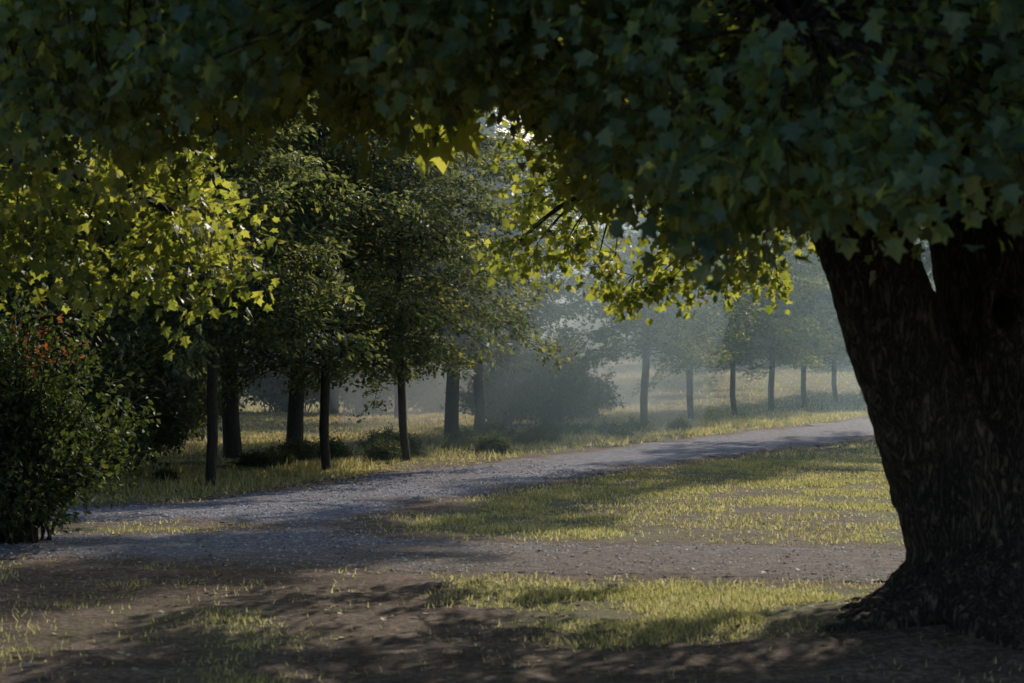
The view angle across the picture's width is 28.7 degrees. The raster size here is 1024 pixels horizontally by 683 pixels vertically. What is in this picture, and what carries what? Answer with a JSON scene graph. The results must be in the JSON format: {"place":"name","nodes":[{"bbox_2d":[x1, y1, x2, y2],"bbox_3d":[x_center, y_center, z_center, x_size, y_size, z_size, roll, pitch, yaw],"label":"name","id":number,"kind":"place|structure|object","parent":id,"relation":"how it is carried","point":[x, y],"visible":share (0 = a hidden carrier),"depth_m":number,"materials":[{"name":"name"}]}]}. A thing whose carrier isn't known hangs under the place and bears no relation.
{"place":"outdoors","nodes":[
{"label":"outdoors","id":0,"kind":"place"},
{"bbox_2d":[0,419,905,583],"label":"gravel path","id":1,"kind":"structure","parent":0,"point":[667,452],"depth_m":17.40,"materials":[{"name":"grey gravel"}]},
{"bbox_2d":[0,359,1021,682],"bbox_3d":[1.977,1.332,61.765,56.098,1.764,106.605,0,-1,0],"label":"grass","id":2,"kind":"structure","parent":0,"point":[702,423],"depth_m":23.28,"materials":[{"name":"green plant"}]},
{"bbox_2d":[0,300,1023,682],"bbox_3d":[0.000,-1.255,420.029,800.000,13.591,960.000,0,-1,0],"label":"ground","id":3,"kind":"structure","parent":0,"point":[814,656],"depth_m":12.52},
{"bbox_2d":[0,273,112,401],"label":"leafy shrub","id":4,"kind":"object","parent":3,"relation":"on","point":[9,302],"visible":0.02,"depth_m":27.20,"materials":[{"name":"green plant"}]},
{"bbox_2d":[0,18,165,412],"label":"hornbeam tree","id":5,"kind":"object","parent":3,"relation":"on","point":[103,338],"visible":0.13,"depth_m":24.58,"materials":[{"name":"green plant"}]},
{"bbox_2d":[0,278,170,543],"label":"leafy shrub","id":6,"kind":"object","parent":3,"relation":"on","point":[42,445],"visible":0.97,"depth_m":17.28,"materials":[{"name":"green plant"}]},
{"bbox_2d":[1,318,169,489],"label":"leafy shrub","id":7,"kind":"object","parent":3,"relation":"on","point":[139,439],"visible":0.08,"depth_m":24.46,"materials":[{"name":"green plant"}]},
{"bbox_2d":[9,151,205,344],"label":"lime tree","id":8,"kind":"object","parent":3,"relation":"on","point":[85,258],"depth_m":36.33,"materials":[{"name":"green plant"}]},
{"bbox_2d":[40,280,202,470],"bbox_3d":[-6.097,0.468,29.268,3.364,3.015,3.588,0,-1,18],"label":"leafy shrub","id":9,"kind":"object","parent":3,"relation":"on","point":[160,437],"visible":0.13,"depth_m":28.82,"materials":[{"name":"green plant"}]},
{"bbox_2d":[0,22,242,350],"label":"hornbeam tree","id":10,"kind":"object","parent":3,"relation":"on","point":[32,255],"depth_m":30.96,"materials":[{"name":"green plant"}]},
{"bbox_2d":[0,93,279,360],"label":"maple tree","id":11,"kind":"object","parent":3,"relation":"on","point":[168,225],"visible":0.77,"depth_m":15.02,"materials":[{"name":"green plant"}]},
{"bbox_2d":[143,321,254,445],"bbox_3d":[-6.912,0.550,37.873,3.588,3.015,3.364,0,-1,33],"label":"leafy shrub","id":12,"kind":"object","parent":3,"relation":"on","point":[193,423],"visible":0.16,"depth_m":37.52,"materials":[{"name":"green plant"}]},
{"bbox_2d":[169,336,275,408],"bbox_3d":[-9.404,0.188,58.591,4.892,4.112,4.588,0,-1,-9],"label":"leafy shrub","id":13,"kind":"object","parent":3,"relation":"on","point":[255,387],"visible":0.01,"depth_m":58.41,"materials":[{"name":"green plant"}]},
{"bbox_2d":[42,3,428,487],"bbox_3d":[-3.569,-2.523,25.038,5.042,8.878,5.216,0,-1,0],"label":"hornbeam tree","id":14,"kind":"object","parent":3,"relation":"on","point":[281,166],"visible":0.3,"depth_m":24.89,"materials":[{"name":"green plant"}]},
{"bbox_2d":[240,343,321,412],"bbox_3d":[-7.100,0.360,61.303,4.282,3.837,4.566,0,-1,10],"label":"leafy shrub","id":15,"kind":"object","parent":3,"relation":"on","point":[278,397],"visible":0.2,"depth_m":60.24,"materials":[{"name":"green plant"}]},
{"bbox_2d":[107,94,456,457],"bbox_3d":[-4.702,-2.388,32.497,6.490,8.722,5.947,0,-1,18],"label":"lime tree","id":16,"kind":"object","parent":3,"relation":"on","point":[232,442],"visible":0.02,"depth_m":32.91,"materials":[{"name":"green plant"}]},
{"bbox_2d":[169,134,490,442],"bbox_3d":[-3.573,-2.451,34.675,6.744,8.857,5.800,0,-1,-13],"label":"lime tree","id":17,"kind":"object","parent":3,"relation":"on","point":[295,414],"visible":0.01,"depth_m":34.32,"materials":[{"name":"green plant"}]},
{"bbox_2d":[151,83,529,469],"bbox_3d":[-2.274,-2.577,29.079,5.396,9.090,5.512,0,-1,11],"label":"hornbeam tree","id":18,"kind":"object","parent":3,"relation":"on","point":[352,158],"visible":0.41,"depth_m":28.99,"materials":[{"name":"green plant"}]},
{"bbox_2d":[305,192,418,414],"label":"lime tree","id":19,"kind":"object","parent":3,"relation":"on","point":[334,402],"depth_m":57.90,"materials":[{"name":"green plant"}]},
{"bbox_2d":[305,322,432,413],"bbox_3d":[-4.071,0.606,60.156,3.914,3.289,3.670,0,-1,29],"label":"leafy shrub","id":20,"kind":"object","parent":3,"relation":"on","point":[353,399],"visible":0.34,"depth_m":59.44,"materials":[{"name":"green plant"}]},
{"bbox_2d":[288,128,502,419],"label":"lime tree","id":21,"kind":"object","parent":3,"relation":"on","point":[396,403],"depth_m":53.94,"materials":[{"name":"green plant"}]},
{"bbox_2d":[98,412,693,480],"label":"undergrowth","id":22,"kind":"object","parent":3,"relation":"on","point":[385,445],"visible":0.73,"depth_m":33.52,"materials":[{"name":"green plant"}]},
{"bbox_2d":[224,91,585,460],"bbox_3d":[-1.853,-2.126,31.424,5.819,8.192,5.535,0,-1,-15],"label":"hornbeam tree","id":23,"kind":"object","parent":3,"relation":"on","point":[481,285],"visible":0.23,"depth_m":31.10,"materials":[{"name":"green plant"}]},
{"bbox_2d":[388,328,489,411],"bbox_3d":[-2.477,0.518,62.387,3.976,3.563,4.240,0,-1,43],"label":"leafy shrub","id":24,"kind":"object","parent":3,"relation":"on","point":[425,401],"visible":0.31,"depth_m":61.37,"materials":[{"name":"green plant"}]},
{"bbox_2d":[344,107,587,434],"bbox_3d":[-0.881,-2.313,41.421,5.947,8.722,6.490,0,-1,-41],"label":"lime tree","id":25,"kind":"object","parent":3,"relation":"on","point":[451,422],"visible":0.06,"depth_m":40.54,"materials":[{"name":"green plant"}]},
{"bbox_2d":[31,167,932,359],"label":"distant woodland","id":26,"kind":"object","parent":3,"relation":"on","point":[585,273],"depth_m":105.57,"materials":[{"name":"green plant"}]},
{"bbox_2d":[0,413,965,679],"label":"fallen leaves","id":27,"kind":"object","parent":3,"relation":"on","point":[392,615],"visible":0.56,"depth_m":13.25,"materials":[{"name":"brown plant"}]},
{"bbox_2d":[372,126,598,430],"bbox_3d":[-0.876,-1.371,42.486,5.188,6.813,4.462,0,-1,18],"label":"lime tree","id":28,"kind":"object","parent":3,"relation":"on","point":[479,415],"visible":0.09,"depth_m":42.40,"materials":[{"name":"green plant"}]},
{"bbox_2d":[439,334,557,426],"bbox_3d":[-0.457,0.892,48.090,2.752,2.467,2.935,0,-1,-15],"label":"leafy shrub","id":29,"kind":"object","parent":3,"relation":"on","point":[508,396],"visible":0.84,"depth_m":47.51,"materials":[{"name":"green plant"}]},
{"bbox_2d":[469,330,545,393],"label":"leafy shrub","id":30,"kind":"object","parent":3,"relation":"on","point":[498,356],"visible":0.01,"depth_m":63.52,"materials":[{"name":"green plant"}]},
{"bbox_2d":[0,0,1023,650],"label":"maple tree","id":31,"kind":"object","parent":3,"relation":"on","point":[862,142],"visible":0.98,"depth_m":9.48,"materials":[{"name":"green plant"}]},
{"bbox_2d":[488,300,570,356],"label":"leafy shrub","id":32,"kind":"object","parent":3,"relation":"on","point":[546,331],"visible":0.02,"depth_m":85.60,"materials":[{"name":"green plant"}]},
{"bbox_2d":[493,318,624,423],"bbox_3d":[0.991,0.770,49.690,3.261,2.741,3.058,0,-1,-34],"label":"leafy shrub","id":33,"kind":"object","parent":3,"relation":"on","point":[565,398],"visible":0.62,"depth_m":49.53,"materials":[{"name":"green plant"}]},
{"bbox_2d":[560,303,632,368],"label":"leafy shrub","id":34,"kind":"object","parent":3,"relation":"on","point":[595,327],"visible":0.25,"depth_m":87.44,"materials":[{"name":"green plant"}]},
{"bbox_2d":[560,263,636,361],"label":"leafy shrub","id":35,"kind":"object","parent":3,"relation":"on","point":[604,319],"visible":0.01,"depth_m":102.93,"materials":[{"name":"green plant"}]},
{"bbox_2d":[572,350,625,418],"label":"leafy shrub","id":36,"kind":"object","parent":3,"relation":"on","point":[593,413],"visible":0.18,"depth_m":53.76,"materials":[{"name":"green plant"}]},
{"bbox_2d":[608,313,669,364],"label":"leafy shrub","id":37,"kind":"object","parent":3,"relation":"on","point":[652,357],"visible":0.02,"depth_m":90.61,"materials":[{"name":"green plant"}]},
{"bbox_2d":[508,192,788,423],"bbox_3d":[3.191,-3.099,46.481,7.165,10.453,7.015,0,-1,-4],"label":"hornbeam tree","id":38,"kind":"object","parent":3,"relation":"on","point":[669,349],"visible":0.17,"depth_m":46.62,"materials":[{"name":"green plant"}]},
{"bbox_2d":[598,233,765,371],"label":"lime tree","id":39,"kind":"object","parent":3,"relation":"on","point":[707,330],"depth_m":85.86,"materials":[{"name":"green plant"}]},
{"bbox_2d":[576,197,809,419],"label":"hornbeam tree","id":40,"kind":"object","parent":3,"relation":"on","point":[689,398],"visible":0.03,"depth_m":52.40,"materials":[{"name":"green plant"}]},
{"bbox_2d":[623,227,842,414],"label":"hornbeam tree","id":41,"kind":"object","parent":3,"relation":"on","point":[764,325],"visible":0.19,"depth_m":55.76,"materials":[{"name":"green plant"}]},
{"bbox_2d":[669,234,846,411],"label":"hornbeam tree","id":42,"kind":"object","parent":3,"relation":"on","point":[815,343],"visible":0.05,"depth_m":61.52,"materials":[{"name":"green plant"}]},
{"bbox_2d":[728,257,845,407],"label":"hornbeam tree","id":43,"kind":"object","parent":3,"relation":"on","point":[823,296],"visible":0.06,"depth_m":66.55,"materials":[{"name":"green plant"}]},
{"bbox_2d":[744,251,929,401],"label":"hornbeam tree","id":44,"kind":"object","parent":3,"relation":"on","point":[834,384],"visible":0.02,"depth_m":70.84,"materials":[{"name":"green plant"}]},
{"bbox_2d":[825,325,850,364],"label":"leafy shrub","id":45,"kind":"object","parent":3,"relation":"on","point":[843,360],"visible":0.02,"depth_m":90.79,"materials":[{"name":"green plant"}]},
{"bbox_2d":[786,239,934,394],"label":"hornbeam tree","id":46,"kind":"object","parent":3,"relation":"on","point":[825,293],"depth_m":74.46,"materials":[{"name":"green plant"}]},
{"bbox_2d":[915,226,934,288],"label":"lime tree","id":47,"kind":"object","parent":3,"relation":"on","point":[926,261],"visible":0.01,"depth_m":46.14,"materials":[{"name":"green plant"}]},
{"bbox_2d":[486,108,547,144],"label":"sky","id":48,"kind":"structure","parent":0,"point":[528,134],"materials":[{"name":"white"}]}
]}

